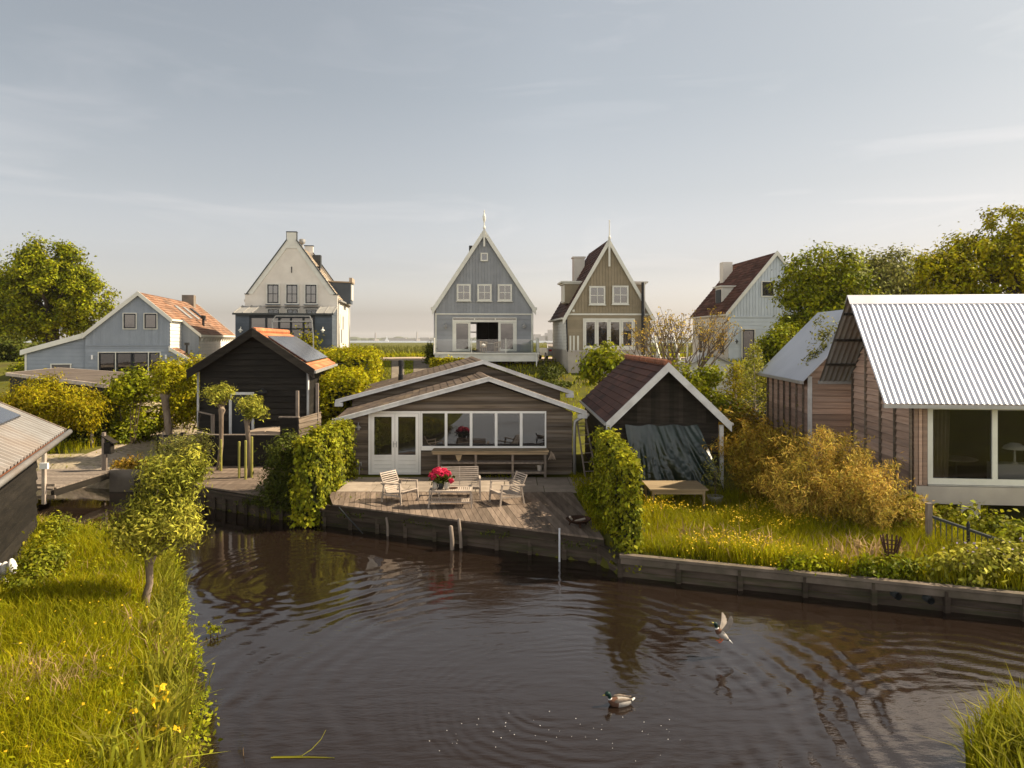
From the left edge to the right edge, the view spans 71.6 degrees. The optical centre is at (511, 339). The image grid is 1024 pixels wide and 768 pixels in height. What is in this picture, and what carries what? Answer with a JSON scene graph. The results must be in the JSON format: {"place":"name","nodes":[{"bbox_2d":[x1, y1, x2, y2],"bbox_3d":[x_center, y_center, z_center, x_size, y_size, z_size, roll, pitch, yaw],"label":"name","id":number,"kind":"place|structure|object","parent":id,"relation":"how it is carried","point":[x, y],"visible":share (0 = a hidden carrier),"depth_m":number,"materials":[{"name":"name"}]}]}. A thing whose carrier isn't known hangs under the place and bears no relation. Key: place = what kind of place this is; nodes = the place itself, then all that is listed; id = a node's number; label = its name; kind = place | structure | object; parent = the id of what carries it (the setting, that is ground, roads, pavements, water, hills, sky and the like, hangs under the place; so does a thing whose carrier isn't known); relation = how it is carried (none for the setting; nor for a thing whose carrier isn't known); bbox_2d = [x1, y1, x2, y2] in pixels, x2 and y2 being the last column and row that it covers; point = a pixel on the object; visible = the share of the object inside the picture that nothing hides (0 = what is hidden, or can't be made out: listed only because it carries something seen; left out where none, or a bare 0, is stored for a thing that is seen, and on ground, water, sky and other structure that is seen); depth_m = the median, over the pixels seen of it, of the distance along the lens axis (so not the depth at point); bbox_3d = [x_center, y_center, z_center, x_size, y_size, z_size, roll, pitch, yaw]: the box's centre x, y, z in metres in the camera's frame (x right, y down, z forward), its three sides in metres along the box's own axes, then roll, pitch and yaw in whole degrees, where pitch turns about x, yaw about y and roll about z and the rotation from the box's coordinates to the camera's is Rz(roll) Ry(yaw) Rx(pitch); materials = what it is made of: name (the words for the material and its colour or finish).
{"place":"outdoors","nodes":[
{"label":"outdoors","id":0,"kind":"place"},
{"bbox_2d":[50,447,156,488],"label":"gravel path","id":1,"kind":"structure","parent":0,"point":[92,460],"depth_m":27.17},
{"bbox_2d":[47,425,163,453],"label":"meadow grass","id":2,"kind":"structure","parent":0,"point":[71,445],"depth_m":29.76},
{"bbox_2d":[114,416,196,447],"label":"gravel path","id":3,"kind":"structure","parent":0,"point":[142,444],"depth_m":32.08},
{"bbox_2d":[336,477,591,492],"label":"paving","id":4,"kind":"structure","parent":0,"point":[549,484],"depth_m":22.48,"materials":[{"name":"stone"}]},
{"bbox_2d":[432,448,548,478],"bbox_3d":[-0.722,4.143,23.667,3.870,0.915,0.614,0,0,0],"label":"workbench","id":5,"kind":"object","parent":4,"relation":"on","point":[439,452],"visible":0.88,"depth_m":23.43,"materials":[{"name":"brown wood"}]},
{"bbox_2d":[0,343,1023,767],"bbox_3d":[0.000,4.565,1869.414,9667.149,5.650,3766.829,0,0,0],"label":"ground","id":6,"kind":"structure","parent":0,"point":[532,371],"depth_m":27.61,"materials":[{"name":"plant"}]},
{"bbox_2d":[0,331,40,361],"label":"shrub","id":7,"kind":"object","parent":6,"relation":"on","point":[10,349],"visible":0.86,"depth_m":57.13,"materials":[{"name":"green plant"}]},
{"bbox_2d":[0,402,72,577],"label":"dark shed","id":8,"kind":"structure","parent":6,"relation":"on","point":[27,441],"depth_m":15.08,"materials":[{"name":"wood"}]},
{"bbox_2d":[0,508,91,594],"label":"shrub","id":9,"kind":"object","parent":6,"relation":"on","point":[51,554],"visible":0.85,"depth_m":14.57,"materials":[{"name":"green plant"}]},
{"bbox_2d":[0,367,118,450],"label":"spreading shrub","id":10,"kind":"object","parent":6,"relation":"on","point":[54,401],"visible":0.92,"depth_m":29.02,"materials":[{"name":"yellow plant"}]},
{"bbox_2d":[0,230,121,345],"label":"broadleaf tree","id":11,"kind":"object","parent":6,"relation":"on","point":[62,287],"visible":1,"depth_m":64.42,"materials":[{"name":"green plant"}]},
{"bbox_2d":[6,368,148,444],"bbox_3d":[-23.857,3.308,39.363,21.610,2.785,4.941,0,0,42],"label":"carport","id":12,"kind":"object","parent":6,"relation":"on","point":[86,377],"visible":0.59,"depth_m":37.55,"materials":[{"name":"wood"}]},
{"bbox_2d":[61,406,139,445],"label":"shrub","id":13,"kind":"object","parent":6,"relation":"on","point":[75,435],"visible":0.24,"depth_m":30.84,"materials":[{"name":"green plant"}]},
{"bbox_2d":[0,600,214,767],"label":"seed heads","id":14,"kind":"object","parent":6,"relation":"on","point":[64,678],"visible":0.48,"depth_m":9.74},
{"bbox_2d":[71,367,152,445],"bbox_3d":[-18.254,3.071,32.258,3.387,3.543,4.978,0,0,-36],"label":"shrub","id":15,"kind":"object","parent":6,"relation":"on","point":[118,438],"visible":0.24,"depth_m":31.19,"materials":[{"name":"green plant"}]},
{"bbox_2d":[60,704,173,767],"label":"iris clump","id":16,"kind":"object","parent":6,"relation":"on","point":[112,753],"visible":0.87,"depth_m":7.98,"materials":[{"name":"plant"}]},
{"bbox_2d":[92,363,159,443],"bbox_3d":[-16.883,2.869,31.393,2.909,3.706,2.830,0,0,-24],"label":"tree","id":17,"kind":"object","parent":6,"relation":"on","point":[129,387],"visible":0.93,"depth_m":30.95,"materials":[{"name":"green plant"}]},
{"bbox_2d":[109,468,144,491],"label":"retaining wall","id":18,"kind":"structure","parent":6,"relation":"on","point":[119,479],"depth_m":24.42,"materials":[{"name":"concrete"}]},
{"bbox_2d":[36,469,109,495],"bbox_3d":[-15.211,4.673,23.299,2.763,0.243,3.402,0,0,0],"label":"footbridge","id":19,"kind":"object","parent":18,"relation":"on","point":[66,480],"visible":0.59,"depth_m":23.37,"materials":[{"name":"grey wood"}]},
{"bbox_2d":[37,453,55,503],"bbox_3d":[-14.325,4.200,21.530,0.850,1.600,0.220,0,0,0],"label":"wooden post","id":20,"kind":"object","parent":19,"relation":"attached to","point":[43,485],"visible":0.59,"depth_m":21.50,"materials":[{"name":"white wood"}]},
{"bbox_2d":[101,432,118,469],"bbox_3d":[-14.036,4.025,24.740,0.488,1.550,0.340,0,0,0],"label":"lamp post","id":21,"kind":"object","parent":19,"relation":"on","point":[107,448],"visible":0.82,"depth_m":24.64,"materials":[{"name":"wood"}]},
{"bbox_2d":[20,291,234,374],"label":"gabled house","id":22,"kind":"structure","parent":6,"relation":"on","point":[135,329],"depth_m":49.99,"materials":[{"name":"blue paint"}]},
{"bbox_2d":[98,352,160,374],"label":"sliding doors","id":23,"kind":"structure","parent":22,"relation":"in","point":[107,361],"depth_m":49.86,"materials":[{"name":"white paint"}]},
{"bbox_2d":[109,452,156,469],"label":"rust bush","id":24,"kind":"object","parent":6,"relation":"on","point":[126,464],"visible":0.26,"depth_m":25.02,"materials":[{"name":"orange plant"}]},
{"bbox_2d":[115,376,174,440],"bbox_3d":[-17.510,3.231,33.213,3.505,3.209,3.749,0,0,0],"label":"viburnum","id":25,"kind":"object","parent":6,"relation":"on","point":[149,413],"visible":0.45,"depth_m":32.66,"materials":[{"name":"green plant"}]},
{"bbox_2d":[109,637,191,692],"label":"iris clump","id":26,"kind":"object","parent":6,"relation":"on","point":[150,669],"visible":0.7,"depth_m":10.24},
{"bbox_2d":[88,441,220,608],"bbox_3d":[-6.595,3.519,13.232,2.167,3.174,1.569,0,0,-24],"label":"pollard willow","id":27,"kind":"object","parent":6,"relation":"on","point":[150,523],"visible":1,"depth_m":13.03,"materials":[{"name":"green plant"}]},
{"bbox_2d":[126,597,191,639],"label":"iris clump","id":28,"kind":"object","parent":6,"relation":"on","point":[158,620],"visible":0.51,"depth_m":11.91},
{"bbox_2d":[116,675,217,751],"bbox_3d":[-4.439,4.694,8.869,1.165,0.958,1.396,0,0,25],"label":"iris clump","id":29,"kind":"object","parent":6,"relation":"on","point":[166,709],"visible":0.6,"depth_m":8.97,"materials":[{"name":"plant"}]},
{"bbox_2d":[142,351,199,451],"bbox_3d":[-13.521,2.643,28.010,2.401,4.439,1.805,0,0,25],"label":"pollard willow","id":30,"kind":"object","parent":6,"relation":"on","point":[168,380],"visible":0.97,"depth_m":27.80,"materials":[{"name":"green plant"}]},
{"bbox_2d":[118,707,226,767],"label":"iris clump","id":31,"kind":"object","parent":6,"relation":"on","point":[177,728],"visible":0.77,"depth_m":8.45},
{"bbox_2d":[132,428,221,498],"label":"willow bush","id":32,"kind":"object","parent":6,"relation":"on","point":[172,450],"visible":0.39,"depth_m":23.42,"materials":[{"name":"green plant"}]},
{"bbox_2d":[151,347,205,433],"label":"shrub","id":33,"kind":"object","parent":6,"relation":"on","point":[184,409],"visible":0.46,"depth_m":33.73,"materials":[{"name":"green plant"}]},
{"bbox_2d":[5,495,368,767],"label":"weeds","id":34,"kind":"object","parent":6,"relation":"on","point":[104,691],"visible":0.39,"depth_m":9.89,"materials":[{"name":"green plant"}]},
{"bbox_2d":[0,486,391,767],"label":"meadow grass","id":35,"kind":"structure","parent":6,"relation":"on","point":[52,720],"depth_m":10.67,"materials":[{"name":"plant"}]},
{"bbox_2d":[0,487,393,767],"bbox_3d":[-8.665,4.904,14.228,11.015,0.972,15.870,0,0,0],"label":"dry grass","id":36,"kind":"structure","parent":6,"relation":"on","point":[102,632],"depth_m":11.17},
{"bbox_2d":[134,475,299,520],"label":"quay wall","id":37,"kind":"structure","parent":6,"relation":"on","point":[223,498],"depth_m":21.64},
{"bbox_2d":[195,381,240,469],"bbox_3d":[-10.312,3.128,24.962,1.390,3.358,1.458,0,0,43],"label":"pollard willow","id":38,"kind":"object","parent":6,"relation":"on","point":[219,394],"visible":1,"depth_m":24.91,"materials":[{"name":"green plant"}]},
{"bbox_2d":[192,466,294,498],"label":"timber deck","id":39,"kind":"structure","parent":6,"relation":"on","point":[226,478],"depth_m":23.12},
{"bbox_2d":[197,449,299,465],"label":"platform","id":40,"kind":"structure","parent":6,"relation":"on","point":[209,457],"depth_m":25.95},
{"bbox_2d":[197,411,214,448],"bbox_3d":[-11.467,3.645,26.605,0.614,1.910,0.110,0,0,0],"label":"fence","id":41,"kind":"object","parent":40,"relation":"on","point":[207,421],"visible":0.41,"depth_m":26.59,"materials":[{"name":"wood"}]},
{"bbox_2d":[234,391,270,477],"bbox_3d":[-8.668,3.252,23.696,1.175,3.111,1.197,0,0,-31],"label":"pollard willow","id":42,"kind":"object","parent":6,"relation":"on","point":[252,407],"visible":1,"depth_m":23.59,"materials":[{"name":"green plant"}]},
{"bbox_2d":[195,383,320,465],"bbox_3d":[-9.146,3.150,26.031,4.499,2.900,1.691,0,0,-25],"label":"fence","id":43,"kind":"object","parent":6,"relation":"on","point":[297,422],"visible":0.37,"depth_m":25.81,"materials":[{"name":"brown wood"}]},
{"bbox_2d":[186,327,337,440],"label":"black shed","id":44,"kind":"structure","parent":6,"relation":"on","point":[276,369],"depth_m":27.48,"materials":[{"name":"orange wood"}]},
{"bbox_2d":[234,427,302,513],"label":"shrub","id":45,"kind":"object","parent":6,"relation":"on","point":[277,486],"visible":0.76,"depth_m":20.75,"materials":[{"name":"green plant"}]},
{"bbox_2d":[232,231,354,351],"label":"gabled house","id":46,"kind":"structure","parent":6,"relation":"on","point":[297,290],"depth_m":54.87,"materials":[{"name":"white paint"}]},
{"bbox_2d":[285,417,362,527],"bbox_3d":[-5.704,3.893,21.652,1.534,2.805,4.563,0,0,0],"label":"ivy hedge","id":47,"kind":"object","parent":6,"relation":"on","point":[325,460],"visible":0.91,"depth_m":20.20,"materials":[{"name":"green plant"}]},
{"bbox_2d":[318,364,372,433],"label":"hedge","id":48,"kind":"object","parent":6,"relation":"on","point":[338,383],"visible":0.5,"depth_m":29.89,"materials":[{"name":"green plant"}]},
{"bbox_2d":[318,343,384,383],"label":"hedge","id":49,"kind":"object","parent":6,"relation":"on","point":[369,359],"visible":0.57,"depth_m":39.25,"materials":[{"name":"green plant"}]},
{"bbox_2d":[30,344,692,353],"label":"field reeds","id":50,"kind":"object","parent":6,"relation":"on","point":[404,349],"visible":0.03,"depth_m":97.09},
{"bbox_2d":[151,357,766,414],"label":"meadow grass","id":51,"kind":"structure","parent":6,"relation":"on","point":[734,360],"depth_m":51.21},
{"bbox_2d":[332,356,588,474],"bbox_3d":[-2.627,2.763,29.617,10.458,3.875,11.765,0,0,0],"label":"bungalow","id":52,"kind":"object","parent":6,"relation":"on","point":[406,424],"visible":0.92,"depth_m":24.20,"materials":[{"name":"wood"}]},
{"bbox_2d":[368,411,420,473],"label":"french doors","id":53,"kind":"structure","parent":52,"relation":"in","point":[394,437],"depth_m":24.18,"materials":[{"name":"paint"}]},
{"bbox_2d":[314,508,619,570],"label":"quay wall","id":54,"kind":"structure","parent":6,"relation":"on","point":[528,545],"depth_m":17.95,"materials":[{"name":"wood"}]},
{"bbox_2d":[326,492,604,545],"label":"timber deck","id":55,"kind":"structure","parent":54,"relation":"on","point":[541,514],"depth_m":19.07,"materials":[{"name":"wood"}]},
{"bbox_2d":[379,470,418,504],"bbox_3d":[-3.223,4.198,20.186,0.892,0.809,0.755,0,0,34],"label":"lounge chair","id":56,"kind":"object","parent":55,"relation":"on","point":[399,491],"visible":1,"depth_m":20.16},
{"bbox_2d":[428,487,472,507],"bbox_3d":[-1.685,4.363,19.590,1.206,0.472,0.580,0,0,0],"label":"table","id":57,"kind":"object","parent":55,"relation":"on","point":[466,490],"visible":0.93,"depth_m":19.41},
{"bbox_2d":[428,467,454,488],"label":"potted flowers","id":58,"kind":"object","parent":57,"relation":"on","point":[440,476],"visible":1,"depth_m":19.51,"materials":[{"name":"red plant"}]},
{"bbox_2d":[438,466,480,499],"bbox_3d":[-1.534,4.198,20.784,1.235,0.809,0.892,0,0,-4],"label":"garden bench","id":59,"kind":"object","parent":55,"relation":"on","point":[459,479],"visible":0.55,"depth_m":21.05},
{"bbox_2d":[489,471,526,506],"bbox_3d":[-0.103,4.198,20.009,0.892,0.809,0.755,0,0,-27],"label":"lounge chair","id":60,"kind":"object","parent":55,"relation":"on","point":[509,491],"visible":1,"depth_m":19.94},
{"bbox_2d":[431,210,539,366],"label":"gabled house","id":61,"kind":"structure","parent":6,"relation":"on","point":[485,293],"depth_m":54.94,"materials":[{"name":"blue paint"}]},
{"bbox_2d":[534,362,579,388],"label":"bank planting","id":62,"kind":"object","parent":6,"relation":"on","point":[548,374],"visible":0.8,"depth_m":48.34,"materials":[{"name":"green plant"}]},
{"bbox_2d":[573,485,607,522],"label":"shrub","id":63,"kind":"object","parent":6,"relation":"on","point":[591,494],"visible":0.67,"depth_m":20.04,"materials":[{"name":"green plant"}]},
{"bbox_2d":[571,337,631,386],"bbox_3d":[4.658,2.228,34.719,3.490,4.644,3.405,0,0,0],"label":"young tree","id":64,"kind":"object","parent":6,"relation":"on","point":[605,359],"visible":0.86,"depth_m":34.31,"materials":[{"name":"green plant"}]},
{"bbox_2d":[586,425,649,573],"bbox_3d":[2.697,3.804,18.480,1.212,2.845,6.020,0,0,0],"label":"ivy hedge","id":65,"kind":"object","parent":6,"relation":"on","point":[616,472],"visible":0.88,"depth_m":16.49,"materials":[{"name":"green plant"}]},
{"bbox_2d":[548,220,688,373],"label":"gabled house","id":66,"kind":"structure","parent":6,"relation":"on","point":[602,295],"depth_m":51.99,"materials":[{"name":"brown paint"}]},
{"bbox_2d":[588,286,605,305],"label":"window","id":67,"kind":"structure","parent":66,"relation":"in","point":[596,293],"depth_m":51.85,"materials":[{"name":"white paint"}]},
{"bbox_2d":[583,318,634,349],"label":"french windows","id":68,"kind":"structure","parent":66,"relation":"in","point":[595,330],"depth_m":51.99,"materials":[{"name":"white paint"}]},
{"bbox_2d":[611,286,628,304],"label":"window","id":69,"kind":"structure","parent":66,"relation":"in","point":[620,294],"depth_m":51.97,"materials":[{"name":"white paint"}]},
{"bbox_2d":[579,354,733,487],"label":"garden shed","id":70,"kind":"structure","parent":6,"relation":"on","point":[633,390],"depth_m":21.57,"materials":[{"name":"wood"}]},
{"bbox_2d":[625,424,723,497],"bbox_3d":[4.834,3.695,20.971,2.828,2.230,1.096,0,0,0],"label":"tarpaulin","id":71,"kind":"object","parent":6,"relation":"on","point":[674,452],"visible":0.77,"depth_m":21.20,"materials":[{"name":"plastic"}]},
{"bbox_2d":[642,481,708,507],"bbox_3d":[4.510,4.475,19.748,1.580,0.850,1.196,0,0,0],"label":"garden table","id":72,"kind":"object","parent":6,"relation":"on","point":[674,487],"visible":0.77,"depth_m":19.39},
{"bbox_2d":[616,306,744,375],"bbox_3d":[8.562,1.292,38.010,6.261,6.106,6.928,0,0,35],"label":"bare shrub","id":73,"kind":"object","parent":6,"relation":"on","point":[661,333],"visible":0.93,"depth_m":37.58,"materials":[{"name":"brown plant"}]},
{"bbox_2d":[671,355,730,401],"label":"rhododendron","id":74,"kind":"object","parent":6,"relation":"on","point":[702,382],"visible":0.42,"depth_m":31.60,"materials":[{"name":"green plant"}]},
{"bbox_2d":[676,352,735,394],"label":"garden cabin","id":75,"kind":"object","parent":6,"relation":"on","point":[722,362],"visible":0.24,"depth_m":44.99,"materials":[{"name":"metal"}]},
{"bbox_2d":[699,438,730,506],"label":"shrub","id":76,"kind":"object","parent":6,"relation":"on","point":[712,477],"visible":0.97,"depth_m":19.99,"materials":[{"name":"plant"}]},
{"bbox_2d":[704,389,750,420],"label":"shrub","id":77,"kind":"object","parent":6,"relation":"on","point":[721,401],"visible":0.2,"depth_m":29.67,"materials":[{"name":"green plant"}]},
{"bbox_2d":[717,361,756,418],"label":"young birch","id":78,"kind":"object","parent":6,"relation":"on","point":[734,376],"visible":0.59,"depth_m":30.93,"materials":[{"name":"plant"}]},
{"bbox_2d":[690,251,803,360],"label":"gabled house","id":79,"kind":"structure","parent":6,"relation":"on","point":[741,293],"depth_m":57.99,"materials":[{"name":"white paint"}]},
{"bbox_2d":[644,494,856,570],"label":"buttercups","id":80,"kind":"object","parent":6,"relation":"on","point":[712,535],"visible":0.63,"depth_m":16.99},
{"bbox_2d":[732,340,769,418],"bbox_3d":[10.282,2.411,29.935,1.909,4.780,1.869,0,0,0],"label":"young birch","id":81,"kind":"object","parent":6,"relation":"on","point":[754,358],"visible":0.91,"depth_m":29.93,"materials":[{"name":"green plant"}]},
{"bbox_2d":[701,415,815,502],"bbox_3d":[7.297,3.481,20.893,3.018,2.657,3.708,0,0,29],"label":"shrub","id":82,"kind":"object","parent":6,"relation":"on","point":[746,470],"visible":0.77,"depth_m":20.35,"materials":[{"name":"green plant"}]},
{"bbox_2d":[718,400,799,460],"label":"shrub","id":83,"kind":"object","parent":6,"relation":"on","point":[737,427],"visible":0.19,"depth_m":26.59,"materials":[{"name":"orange plant"}]},
{"bbox_2d":[745,316,805,394],"bbox_3d":[15.417,1.412,39.965,3.970,5.476,4.186,0,0,-38],"label":"broadleaf tree","id":84,"kind":"object","parent":6,"relation":"on","point":[777,342],"visible":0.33,"depth_m":39.40,"materials":[{"name":"green plant"}]},
{"bbox_2d":[603,481,1023,590],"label":"meadow grass","id":85,"kind":"structure","parent":6,"relation":"on","point":[737,553],"depth_m":16.26,"materials":[{"name":"plant"}]},
{"bbox_2d":[617,553,1023,621],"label":"quay wall","id":86,"kind":"structure","parent":6,"relation":"on","point":[875,590],"depth_m":14.33,"materials":[{"name":"concrete"}]},
{"bbox_2d":[651,501,996,569],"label":"seed heads","id":87,"kind":"object","parent":6,"relation":"on","point":[859,544],"visible":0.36,"depth_m":15.58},
{"bbox_2d":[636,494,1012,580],"bbox_3d":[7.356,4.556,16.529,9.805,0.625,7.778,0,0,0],"label":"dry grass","id":88,"kind":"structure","parent":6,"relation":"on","point":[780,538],"depth_m":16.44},
{"bbox_2d":[761,240,891,356],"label":"broadleaf tree","id":89,"kind":"object","parent":6,"relation":"on","point":[825,284],"visible":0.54,"depth_m":45.03,"materials":[{"name":"green plant"}]},
{"bbox_2d":[750,424,944,535],"bbox_3d":[8.248,3.467,17.744,4.316,2.832,3.128,0,0,28],"label":"shrub","id":90,"kind":"object","parent":6,"relation":"on","point":[836,482],"visible":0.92,"depth_m":17.32,"materials":[{"name":"plant"}]},
{"bbox_2d":[777,550,932,580],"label":"shrub","id":91,"kind":"object","parent":6,"relation":"on","point":[869,570],"visible":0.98,"depth_m":14.30,"materials":[{"name":"green plant"}]},
{"bbox_2d":[757,294,1023,519],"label":"corrugated roof house","id":92,"kind":"structure","parent":6,"relation":"on","point":[928,384],"depth_m":19.88,"materials":[{"name":"metal"}]},
{"bbox_2d":[927,409,1023,487],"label":"window","id":93,"kind":"structure","parent":92,"relation":"in","point":[993,481],"depth_m":18.49,"materials":[{"name":"white paint"}]},
{"bbox_2d":[987,461,1023,478],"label":"cabinet","id":94,"kind":"object","parent":92,"relation":"in","point":[1007,470],"visible":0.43,"depth_m":19.15,"materials":[{"name":"white plastic"}]},
{"bbox_2d":[843,242,946,294],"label":"broadleaf tree","id":95,"kind":"object","parent":6,"relation":"on","point":[893,274],"visible":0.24,"depth_m":58.65,"materials":[{"name":"green plant"}]},
{"bbox_2d":[896,491,1021,541],"bbox_3d":[10.430,4.270,16.858,2.941,1.316,1.613,0,0,8],"label":"shrub","id":96,"kind":"object","parent":6,"relation":"on","point":[991,524],"visible":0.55,"depth_m":16.58,"materials":[{"name":"green plant"}]},
{"bbox_2d":[925,503,1003,550],"bbox_3d":[9.760,4.299,15.316,0.150,1.237,1.638,0,0,-32],"label":"railing","id":97,"kind":"object","parent":6,"relation":"on","point":[929,517],"visible":0.41,"depth_m":15.65,"materials":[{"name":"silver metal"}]},
{"bbox_2d":[906,202,1023,294],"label":"broadleaf tree","id":98,"kind":"object","parent":6,"relation":"on","point":[952,269],"visible":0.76,"depth_m":41.34,"materials":[{"name":"green plant"}]},
{"bbox_2d":[910,533,1023,587],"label":"flowering shrub","id":99,"kind":"object","parent":6,"relation":"on","point":[983,558],"visible":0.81,"depth_m":13.93,"materials":[{"name":"green plant"}]},
{"bbox_2d":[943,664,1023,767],"bbox_3d":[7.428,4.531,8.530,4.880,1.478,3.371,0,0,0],"label":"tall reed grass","id":100,"kind":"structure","parent":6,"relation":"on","point":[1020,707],"depth_m":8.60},
{"bbox_2d":[980,518,1023,554],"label":"flowering shrub","id":101,"kind":"object","parent":6,"relation":"on","point":[1016,536],"visible":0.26,"depth_m":14.81,"materials":[{"name":"green plant"}]},
{"bbox_2d":[0,0,1023,337],"label":"sky","id":102,"kind":"structure","parent":0,"point":[180,143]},
{"bbox_2d":[36,488,1023,767],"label":"water","id":103,"kind":"structure","parent":0,"point":[368,648],"depth_m":11.53,"materials":[{"name":"black liquid"}]},
{"bbox_2d":[74,517,217,767],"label":"bank reeds","id":104,"kind":"object","parent":103,"relation":"in","point":[160,603],"visible":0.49,"depth_m":10.93,"materials":[{"name":"plant"}]},
{"bbox_2d":[105,527,222,767],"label":"bank leaves","id":105,"kind":"object","parent":103,"relation":"on","point":[200,717],"visible":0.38,"depth_m":10.71,"materials":[{"name":"green plant"}]},
{"bbox_2d":[568,471,615,534],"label":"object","id":106,"kind":"structure","parent":0,"point":[582,486],"depth_m":19.67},
{"bbox_2d":[923,676,1023,767],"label":"tall grass","id":107,"kind":"structure","parent":0,"point":[971,752],"depth_m":8.59,"materials":[{"name":"plant"}]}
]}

